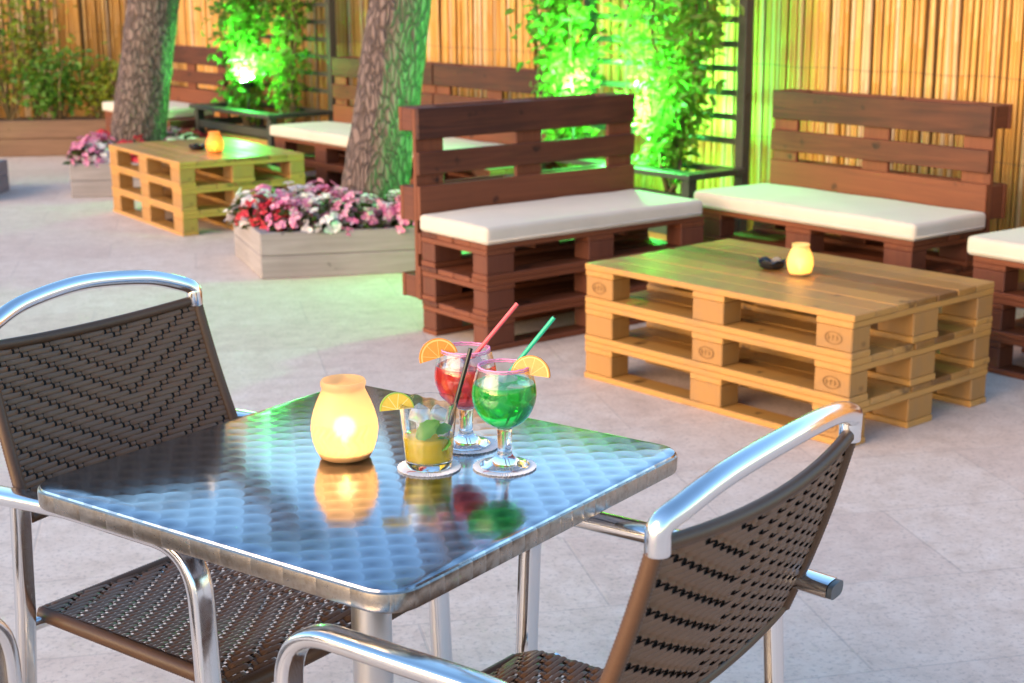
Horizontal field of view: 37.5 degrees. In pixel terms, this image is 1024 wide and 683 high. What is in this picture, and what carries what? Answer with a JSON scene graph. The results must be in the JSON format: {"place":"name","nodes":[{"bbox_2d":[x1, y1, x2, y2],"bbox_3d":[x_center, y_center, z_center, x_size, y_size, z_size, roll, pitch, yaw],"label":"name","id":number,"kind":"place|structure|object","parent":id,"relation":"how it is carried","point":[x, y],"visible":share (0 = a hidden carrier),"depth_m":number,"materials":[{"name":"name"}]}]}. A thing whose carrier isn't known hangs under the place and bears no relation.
{"place":"outdoors","nodes":[
{"label":"outdoors","id":0,"kind":"place"},
{"bbox_2d":[0,156,1023,682],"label":"patio floor","id":1,"kind":"structure","parent":0,"point":[920,550],"depth_m":4.43,"materials":[{"name":"stone"}]},
{"bbox_2d":[0,159,9,192],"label":"flower planter","id":2,"kind":"object","parent":1,"relation":"on","point":[4,181],"visible":1,"depth_m":10.66,"materials":[{"name":"grey wood"}]},
{"bbox_2d":[0,618,22,682],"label":"bistro armchair","id":3,"kind":"object","parent":1,"relation":"on","point":[10,668],"visible":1,"depth_m":2.00,"materials":[{"name":"silver metal"}]},
{"bbox_2d":[0,117,105,156],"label":"raised bed","id":4,"kind":"object","parent":1,"relation":"on","point":[25,137],"visible":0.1,"depth_m":12.75,"materials":[{"name":"brown wood"}]},
{"bbox_2d":[0,11,26,88],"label":"leafy shrub","id":5,"kind":"object","parent":4,"relation":"on","point":[2,31],"visible":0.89,"depth_m":12.82,"materials":[{"name":"green plant"}]},
{"bbox_2d":[0,0,51,119],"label":"leafy shrub","id":6,"kind":"object","parent":4,"relation":"on","point":[11,112],"visible":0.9,"depth_m":12.86,"materials":[{"name":"green plant"}]},
{"bbox_2d":[0,0,76,119],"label":"climbing shrub","id":7,"kind":"object","parent":4,"relation":"on","point":[34,14],"visible":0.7,"depth_m":12.92,"materials":[{"name":"green plant"}]},
{"bbox_2d":[0,34,108,119],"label":"leafy shrub","id":8,"kind":"object","parent":4,"relation":"on","point":[49,100],"visible":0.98,"depth_m":12.79,"materials":[{"name":"green plant"}]},
{"bbox_2d":[53,50,120,118],"bbox_3d":[-3.506,-2.174,12.893,0.782,0.628,0.526,0,14,0],"label":"leafy shrub","id":9,"kind":"object","parent":4,"relation":"on","point":[108,87],"visible":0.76,"depth_m":12.84,"materials":[{"name":"green plant"}]},
{"bbox_2d":[0,0,126,117],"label":"bamboo fence","id":10,"kind":"object","parent":1,"relation":"on","point":[92,25],"visible":0.25,"depth_m":13.60,"materials":[{"name":"wood"}]},
{"bbox_2d":[69,158,140,197],"bbox_3d":[-2.613,-1.238,10.884,0.909,0.230,1.147,0,14,0],"label":"flower planter","id":11,"kind":"object","parent":1,"relation":"on","point":[91,179],"visible":0.34,"depth_m":10.34,"materials":[{"name":"beige wood"}]},
{"bbox_2d":[62,136,105,166],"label":"begonia plant","id":12,"kind":"object","parent":11,"relation":"on","point":[80,146],"visible":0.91,"depth_m":10.35,"materials":[{"name":"pink plant"}]},
{"bbox_2d":[79,132,107,158],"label":"begonia plant","id":13,"kind":"object","parent":11,"relation":"in","point":[92,137],"visible":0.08,"depth_m":10.69,"materials":[{"name":"pink plant"}]},
{"bbox_2d":[77,132,115,160],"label":"begonia plant","id":14,"kind":"object","parent":11,"relation":"in","point":[103,136],"visible":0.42,"depth_m":10.56,"materials":[{"name":"pink plant"}]},
{"bbox_2d":[82,139,112,162],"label":"begonia plant","id":15,"kind":"object","parent":11,"relation":"in","point":[105,154],"visible":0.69,"depth_m":10.37,"materials":[{"name":"white plant"}]},
{"bbox_2d":[91,129,110,142],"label":"begonia plant","id":16,"kind":"object","parent":11,"relation":"on","point":[104,131],"visible":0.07,"depth_m":10.81,"materials":[{"name":"pink plant"}]},
{"bbox_2d":[117,134,146,162],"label":"begonia plant","id":17,"kind":"object","parent":11,"relation":"in","point":[135,158],"visible":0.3,"depth_m":10.42,"materials":[{"name":"red plant"}]},
{"bbox_2d":[108,0,179,161],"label":"pine tree","id":18,"kind":"object","parent":11,"relation":"in","point":[142,91],"visible":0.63,"depth_m":10.50,"materials":[{"name":"brown plant"}]},
{"bbox_2d":[163,134,181,139],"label":"begonia plant","id":19,"kind":"object","parent":11,"relation":"in","point":[176,138],"visible":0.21,"depth_m":10.71,"materials":[{"name":"white plant"}]},
{"bbox_2d":[166,126,182,136],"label":"begonia plant","id":20,"kind":"object","parent":11,"relation":"on","point":[174,129],"visible":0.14,"depth_m":10.99,"materials":[{"name":"green plant"}]},
{"bbox_2d":[179,132,198,139],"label":"begonia plant","id":21,"kind":"object","parent":11,"relation":"in","point":[182,137],"visible":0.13,"depth_m":10.77,"materials":[{"name":"white plant"}]},
{"bbox_2d":[175,127,207,138],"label":"begonia plant","id":22,"kind":"object","parent":11,"relation":"in","point":[190,130],"visible":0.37,"depth_m":10.91,"materials":[{"name":"green plant"}]},
{"bbox_2d":[105,45,235,138],"bbox_3d":[-2.668,-1.823,11.802,0.608,0.937,1.205,-11,17,-36],"label":"pallet bench","id":23,"kind":"object","parent":1,"relation":"on","point":[192,57],"visible":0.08,"depth_m":11.72,"materials":[{"name":"brown wood"}]},
{"bbox_2d":[102,101,214,118],"bbox_3d":[-2.779,-1.826,11.804,0.482,0.076,1.070,-11,17,-36],"label":"seat cushion","id":24,"kind":"object","parent":23,"relation":"on","point":[179,109],"visible":0.45,"depth_m":11.45,"materials":[{"name":"beige fabric"}]},
{"bbox_2d":[108,137,305,236],"bbox_3d":[-1.915,-0.990,9.412,0.803,0.433,1.206,-9,16,-32],"label":"pallet table","id":25,"kind":"object","parent":1,"relation":"on","point":[184,183],"visible":0.84,"depth_m":9.10,"materials":[{"name":"brown wood"}]},
{"bbox_2d":[189,143,204,149],"bbox_3d":[-1.938,-1.198,9.276,0.100,0.035,0.100,-6,15,-22],"label":"ashtray","id":26,"kind":"object","parent":25,"relation":"on","point":[195,146],"visible":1,"depth_m":9.24,"materials":[{"name":"black glass"}]},
{"bbox_2d":[206,131,222,152],"bbox_3d":[-1.803,-1.209,9.129,0.105,0.125,0.105,0,14,0],"label":"candle jar","id":27,"kind":"object","parent":25,"relation":"on","point":[214,142],"visible":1,"depth_m":9.09,"materials":[{"name":"orange glass"}]},
{"bbox_2d":[0,270,452,682],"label":"bistro armchair","id":28,"kind":"object","parent":1,"relation":"on","point":[75,397],"visible":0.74,"depth_m":2.56,"materials":[{"name":"silver metal"}]},
{"bbox_2d":[189,0,336,188],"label":"trellis planter","id":29,"kind":"object","parent":1,"relation":"on","point":[228,127],"visible":0.42,"depth_m":10.66,"materials":[{"name":"black paint"}]},
{"bbox_2d":[194,0,294,126],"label":"climbing vine","id":30,"kind":"object","parent":29,"relation":"on","point":[242,19],"visible":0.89,"depth_m":10.87,"materials":[{"name":"green"}]},
{"bbox_2d":[240,76,254,121],"bbox_3d":[-1.915,-1.759,10.935,0.112,0.331,0.114,-11,17,-36],"label":"flood lamp","id":31,"kind":"object","parent":29,"relation":"in","point":[245,83],"visible":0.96,"depth_m":10.89,"materials":[{"name":"black"}]},
{"bbox_2d":[258,0,319,123],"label":"climbing vine","id":32,"kind":"object","parent":29,"relation":"in","point":[286,55],"visible":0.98,"depth_m":10.68,"materials":[{"name":"green"}]},
{"bbox_2d":[233,212,414,278],"bbox_3d":[-0.903,-0.568,8.074,1.198,0.230,1.233,0,14,0],"label":"flower planter","id":33,"kind":"object","parent":1,"relation":"on","point":[273,254],"visible":0.44,"depth_m":7.56,"materials":[{"name":"beige wood"}]},
{"bbox_2d":[223,188,278,226],"bbox_3d":[-1.342,-0.702,7.839,0.301,0.213,0.298,9,16,33],"label":"begonia plant","id":34,"kind":"object","parent":33,"relation":"in","point":[233,207],"visible":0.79,"depth_m":7.78,"materials":[{"name":"white plant"}]},
{"bbox_2d":[234,194,274,229],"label":"begonia plant","id":35,"kind":"object","parent":33,"relation":"on","point":[244,211],"visible":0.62,"depth_m":7.70,"materials":[{"name":"red plant"}]},
{"bbox_2d":[250,184,284,219],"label":"begonia plant","id":36,"kind":"object","parent":33,"relation":"in","point":[277,191],"visible":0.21,"depth_m":7.97,"materials":[{"name":"pink plant"}]},
{"bbox_2d":[251,197,299,231],"bbox_3d":[-1.207,-0.645,7.683,0.253,0.185,0.271,10,17,38],"label":"begonia plant","id":37,"kind":"object","parent":33,"relation":"on","point":[259,221],"visible":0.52,"depth_m":7.62,"materials":[{"name":"red plant"}]},
{"bbox_2d":[263,191,302,220],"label":"begonia plant","id":38,"kind":"object","parent":33,"relation":"in","point":[285,195],"visible":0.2,"depth_m":7.82,"materials":[{"name":"pink plant"}]},
{"bbox_2d":[264,196,318,231],"bbox_3d":[-1.104,-0.642,7.587,0.281,0.196,0.294,5,15,23],"label":"begonia plant","id":39,"kind":"object","parent":33,"relation":"in","point":[294,213],"visible":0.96,"depth_m":7.53,"materials":[{"name":"pink plant"}]},
{"bbox_2d":[277,181,314,201],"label":"begonia plant","id":40,"kind":"object","parent":33,"relation":"in","point":[296,187],"visible":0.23,"depth_m":8.08,"materials":[{"name":"white plant"}]},
{"bbox_2d":[282,192,334,229],"bbox_3d":[-1.047,-0.676,7.781,0.298,0.207,0.286,1,14,5],"label":"begonia plant","id":41,"kind":"object","parent":33,"relation":"in","point":[306,194],"visible":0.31,"depth_m":7.71,"materials":[{"name":"plant"}]},
{"bbox_2d":[301,187,334,224],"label":"begonia plant","id":42,"kind":"object","parent":33,"relation":"in","point":[325,192],"visible":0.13,"depth_m":7.95,"materials":[{"name":"pink plant"}]},
{"bbox_2d":[304,178,339,199],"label":"begonia plant","id":43,"kind":"object","parent":33,"relation":"in","point":[315,188],"visible":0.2,"depth_m":8.11,"materials":[{"name":"pink plant"}]},
{"bbox_2d":[298,193,353,233],"bbox_3d":[-0.947,-0.646,7.617,0.288,0.213,0.316,-3,14,-12],"label":"begonia plant","id":44,"kind":"object","parent":33,"relation":"on","point":[335,227],"visible":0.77,"depth_m":7.53,"materials":[{"name":"white plant"}]},
{"bbox_2d":[313,186,359,225],"bbox_3d":[-0.916,-0.693,7.784,0.305,0.224,0.321,4,14,17],"label":"begonia plant","id":45,"kind":"object","parent":33,"relation":"in","point":[337,193],"visible":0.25,"depth_m":7.77,"materials":[{"name":"pink plant"}]},
{"bbox_2d":[320,191,384,235],"bbox_3d":[-0.797,-0.657,7.649,0.294,0.212,0.323,-12,18,-39],"label":"begonia plant","id":46,"kind":"object","parent":33,"relation":"in","point":[370,215],"visible":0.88,"depth_m":7.58,"materials":[{"name":"pink plant"}]},
{"bbox_2d":[344,193,392,227],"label":"begonia plant","id":47,"kind":"object","parent":33,"relation":"on","point":[355,214],"visible":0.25,"depth_m":7.69,"materials":[{"name":"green plant"}]},
{"bbox_2d":[355,198,406,228],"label":"begonia plant","id":48,"kind":"object","parent":33,"relation":"in","point":[386,212],"visible":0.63,"depth_m":7.61,"materials":[{"name":"pink plant"}]},
{"bbox_2d":[339,0,431,227],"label":"pine tree","id":49,"kind":"object","parent":33,"relation":"in","point":[379,153],"visible":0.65,"depth_m":7.79,"materials":[{"name":"brown plant"}]},
{"bbox_2d":[372,190,403,226],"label":"begonia plant","id":50,"kind":"object","parent":33,"relation":"in","point":[388,201],"visible":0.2,"depth_m":7.73,"materials":[{"name":"white plant"}]},
{"bbox_2d":[381,195,413,233],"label":"begonia plant","id":51,"kind":"object","parent":33,"relation":"on","point":[397,208],"visible":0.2,"depth_m":7.60,"materials":[{"name":"pink plant"}]},
{"bbox_2d":[37,385,677,682],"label":"bistro table","id":52,"kind":"object","parent":1,"relation":"on","point":[376,540],"visible":0.81,"depth_m":2.18,"materials":[{"name":"metal"}]},
{"bbox_2d":[311,374,377,462],"bbox_3d":[-0.261,0.119,2.346,0.105,0.125,0.105,0,14,0],"label":"candle jar","id":53,"kind":"object","parent":52,"relation":"on","point":[344,424],"visible":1,"depth_m":2.31,"materials":[{"name":"yellow glass"}]},
{"bbox_2d":[397,459,460,476],"bbox_3d":[-0.127,0.192,2.306,0.099,0.003,0.099,0,14,0],"label":"paper coaster","id":54,"kind":"object","parent":52,"relation":"on","point":[404,469],"visible":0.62,"depth_m":2.28,"materials":[{"name":"white"}]},
{"bbox_2d":[399,393,456,472],"bbox_3d":[-0.127,0.140,2.293,0.090,0.104,0.090,0,14,0],"label":"tumbler","id":55,"kind":"object","parent":54,"relation":"on","point":[428,434],"visible":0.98,"depth_m":2.26,"materials":[{"name":"clear glass"}]},
{"bbox_2d":[380,392,413,410],"bbox_3d":[-0.174,0.089,2.269,0.052,0.026,0.009,-6,4,-9],"label":"citrus slice","id":56,"kind":"object","parent":55,"relation":"in","point":[392,401],"visible":1,"depth_m":2.27,"materials":[{"name":"yellow food"}]},
{"bbox_2d":[414,403,428,408],"bbox_3d":[-0.141,0.111,2.299,0.024,0.024,0.025,31,-41,-23],"label":"ice cube","id":57,"kind":"object","parent":55,"relation":"in","point":[419,405],"visible":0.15,"depth_m":2.29,"materials":[{"name":"white"}]},
{"bbox_2d":[453,348,472,407],"bbox_3d":[-0.084,0.091,2.277,0.008,0.169,0.007,13,9,-17],"label":"drinking straw","id":58,"kind":"object","parent":55,"relation":"in","point":[463,374],"visible":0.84,"depth_m":2.27,"materials":[{"name":"black plastic"}]},
{"bbox_2d":[453,436,496,454],"bbox_3d":[-0.069,0.166,2.412,0.099,0.003,0.099,0,14,0],"label":"paper coaster","id":59,"kind":"object","parent":52,"relation":"on","point":[492,446],"visible":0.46,"depth_m":2.38,"materials":[{"name":"white"}]},
{"bbox_2d":[434,341,493,450],"bbox_3d":[-0.073,0.086,2.393,0.098,0.160,0.098,0,14,0],"label":"cocktail goblet","id":60,"kind":"object","parent":59,"relation":"on","point":[448,370],"visible":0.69,"depth_m":2.36,"materials":[{"name":"clear glass"}]},
{"bbox_2d":[419,338,457,363],"bbox_3d":[-0.119,0.010,2.364,0.062,0.031,0.009,-18,5,-10],"label":"citrus slice","id":61,"kind":"object","parent":60,"relation":"in","point":[431,349],"visible":1,"depth_m":2.36,"materials":[{"name":"orange food"}]},
{"bbox_2d":[474,302,518,352],"bbox_3d":[-0.043,0.003,2.384,0.007,0.164,0.007,38,7,-13],"label":"drinking straw","id":62,"kind":"object","parent":60,"relation":"in","point":[498,326],"visible":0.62,"depth_m":2.38,"materials":[{"name":"red plastic"}]},
{"bbox_2d":[473,457,536,476],"bbox_3d":[-0.011,0.191,2.306,0.099,0.003,0.099,0,14,0],"label":"paper coaster","id":63,"kind":"object","parent":52,"relation":"on","point":[529,469],"visible":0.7,"depth_m":2.28,"materials":[{"name":"white"}]},
{"bbox_2d":[472,358,536,472],"bbox_3d":[-0.012,0.112,2.287,0.098,0.160,0.098,0,14,0],"label":"cocktail goblet","id":64,"kind":"object","parent":63,"relation":"on","point":[503,399],"visible":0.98,"depth_m":2.25,"materials":[{"name":"clear glass"}]},
{"bbox_2d":[511,355,550,377],"bbox_3d":[0.029,0.036,2.257,0.060,0.030,0.009,7,3,13],"label":"citrus slice","id":65,"kind":"object","parent":64,"relation":"in","point":[538,366],"visible":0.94,"depth_m":2.25,"materials":[{"name":"orange food"}]},
{"bbox_2d":[508,316,555,370],"bbox_3d":[0.011,0.028,2.277,0.007,0.168,0.007,38,8,-12],"label":"drinking straw","id":66,"kind":"object","parent":64,"relation":"in","point":[538,335],"visible":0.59,"depth_m":2.27,"materials":[{"name":"teal plastic"}]},
{"bbox_2d":[274,56,448,195],"bbox_3d":[-0.985,-1.342,9.772,0.608,0.937,1.205,-11,17,-36],"label":"pallet bench","id":67,"kind":"object","parent":1,"relation":"on","point":[326,161],"visible":0.28,"depth_m":9.95,"materials":[{"name":"brown wood"}]},
{"bbox_2d":[270,121,350,146],"bbox_3d":[-1.069,-1.337,9.739,0.482,0.075,1.220,-11,17,-36],"label":"seat cushion","id":68,"kind":"object","parent":67,"relation":"on","point":[331,133],"visible":0.56,"depth_m":9.76,"materials":[{"name":"beige fabric"}]},
{"bbox_2d":[410,63,574,183],"bbox_3d":[-0.247,-1.121,8.839,0.608,0.937,1.205,-11,17,-36],"label":"pallet bench","id":69,"kind":"object","parent":1,"relation":"on","point":[496,82],"visible":0.16,"depth_m":8.90,"materials":[{"name":"brown wood"}]},
{"bbox_2d":[412,137,550,169],"bbox_3d":[-0.312,-1.110,8.784,0.482,0.075,1.180,-11,17,-36],"label":"seat cushion","id":70,"kind":"object","parent":69,"relation":"on","point":[452,143],"visible":0.09,"depth_m":8.81,"materials":[{"name":"beige fabric"}]},
{"bbox_2d":[398,92,704,351],"bbox_3d":[0.189,-0.556,6.496,1.205,0.937,0.608,-11,17,-36],"label":"pallet bench","id":71,"kind":"object","parent":1,"relation":"on","point":[480,290],"visible":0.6,"depth_m":6.36,"materials":[{"name":"brown wood"}]},
{"bbox_2d":[420,189,701,244],"bbox_3d":[0.226,-0.540,6.418,1.195,0.076,0.482,-11,17,-36],"label":"seat cushion","id":72,"kind":"object","parent":71,"relation":"on","point":[506,223],"visible":1,"depth_m":6.25,"materials":[{"name":"beige fabric"}]},
{"bbox_2d":[274,401,862,682],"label":"bistro armchair","id":73,"kind":"object","parent":1,"relation":"on","point":[709,601],"visible":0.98,"depth_m":1.80,"materials":[{"name":"silver metal"}]},
{"bbox_2d":[171,0,1023,282],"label":"bamboo fence","id":74,"kind":"object","parent":1,"relation":"on","point":[967,50],"visible":0.2,"depth_m":7.72,"materials":[{"name":"wood"}]},
{"bbox_2d":[542,0,753,240],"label":"trellis planter","id":75,"kind":"object","parent":1,"relation":"on","point":[740,141],"visible":0.31,"depth_m":7.53,"materials":[{"name":"black paint"}]},
{"bbox_2d":[504,0,629,166],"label":"climbing vine","id":76,"kind":"object","parent":75,"relation":"on","point":[564,66],"visible":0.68,"depth_m":8.08,"materials":[{"name":"green"}]},
{"bbox_2d":[572,127,574,137],"bbox_3d":[0.327,-1.143,8.056,0.110,0.342,0.114,-11,17,-36],"label":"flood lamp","id":77,"kind":"object","parent":75,"relation":"in","point":[573,132],"visible":0.03,"depth_m":8.06,"materials":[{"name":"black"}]},
{"bbox_2d":[592,0,744,192],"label":"climbing vine","id":78,"kind":"object","parent":75,"relation":"on","point":[681,91],"visible":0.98,"depth_m":7.49,"materials":[{"name":"green"}]},
{"bbox_2d":[584,239,994,445],"bbox_3d":[0.965,-0.037,5.406,0.802,0.433,1.206,-12,18,-40],"label":"pallet table","id":79,"kind":"object","parent":1,"relation":"on","point":[894,345],"visible":0.97,"depth_m":5.15,"materials":[{"name":"brown wood"}]},
{"bbox_2d":[758,257,785,269],"bbox_3d":[0.933,-0.281,5.418,0.100,0.035,0.100,-6,15,-22],"label":"ashtray","id":80,"kind":"object","parent":79,"relation":"on","point":[774,263],"visible":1,"depth_m":5.39,"materials":[{"name":"black glass"}]},
{"bbox_2d":[787,242,813,275],"bbox_3d":[1.013,-0.290,5.292,0.092,0.110,0.092,0,14,0],"label":"candle jar","id":81,"kind":"object","parent":79,"relation":"on","point":[800,261],"visible":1,"depth_m":5.26,"materials":[{"name":"beige glass"}]},
{"bbox_2d":[701,89,1012,277],"bbox_3d":[1.455,-0.584,6.578,0.608,0.937,1.205,-11,17,-36],"label":"pallet bench","id":82,"kind":"object","parent":1,"relation":"on","point":[876,149],"visible":0.41,"depth_m":6.50,"materials":[{"name":"brown wood"}]},
{"bbox_2d":[694,183,985,240],"bbox_3d":[1.387,-0.574,6.527,0.482,0.075,1.250,-11,17,-36],"label":"seat cushion","id":83,"kind":"object","parent":82,"relation":"on","point":[896,219],"visible":0.97,"depth_m":6.33,"materials":[{"name":"beige fabric"}]},
{"bbox_2d":[973,255,1023,379],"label":"pallet bench","id":84,"kind":"object","parent":1,"relation":"on","point":[1007,333],"visible":0.52,"depth_m":5.61,"materials":[{"name":"brown wood"}]},
{"bbox_2d":[967,227,1023,262],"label":"seat cushion","id":85,"kind":"object","parent":84,"relation":"on","point":[1007,245],"visible":1,"depth_m":5.57,"materials":[{"name":"beige fabric"}]}
]}

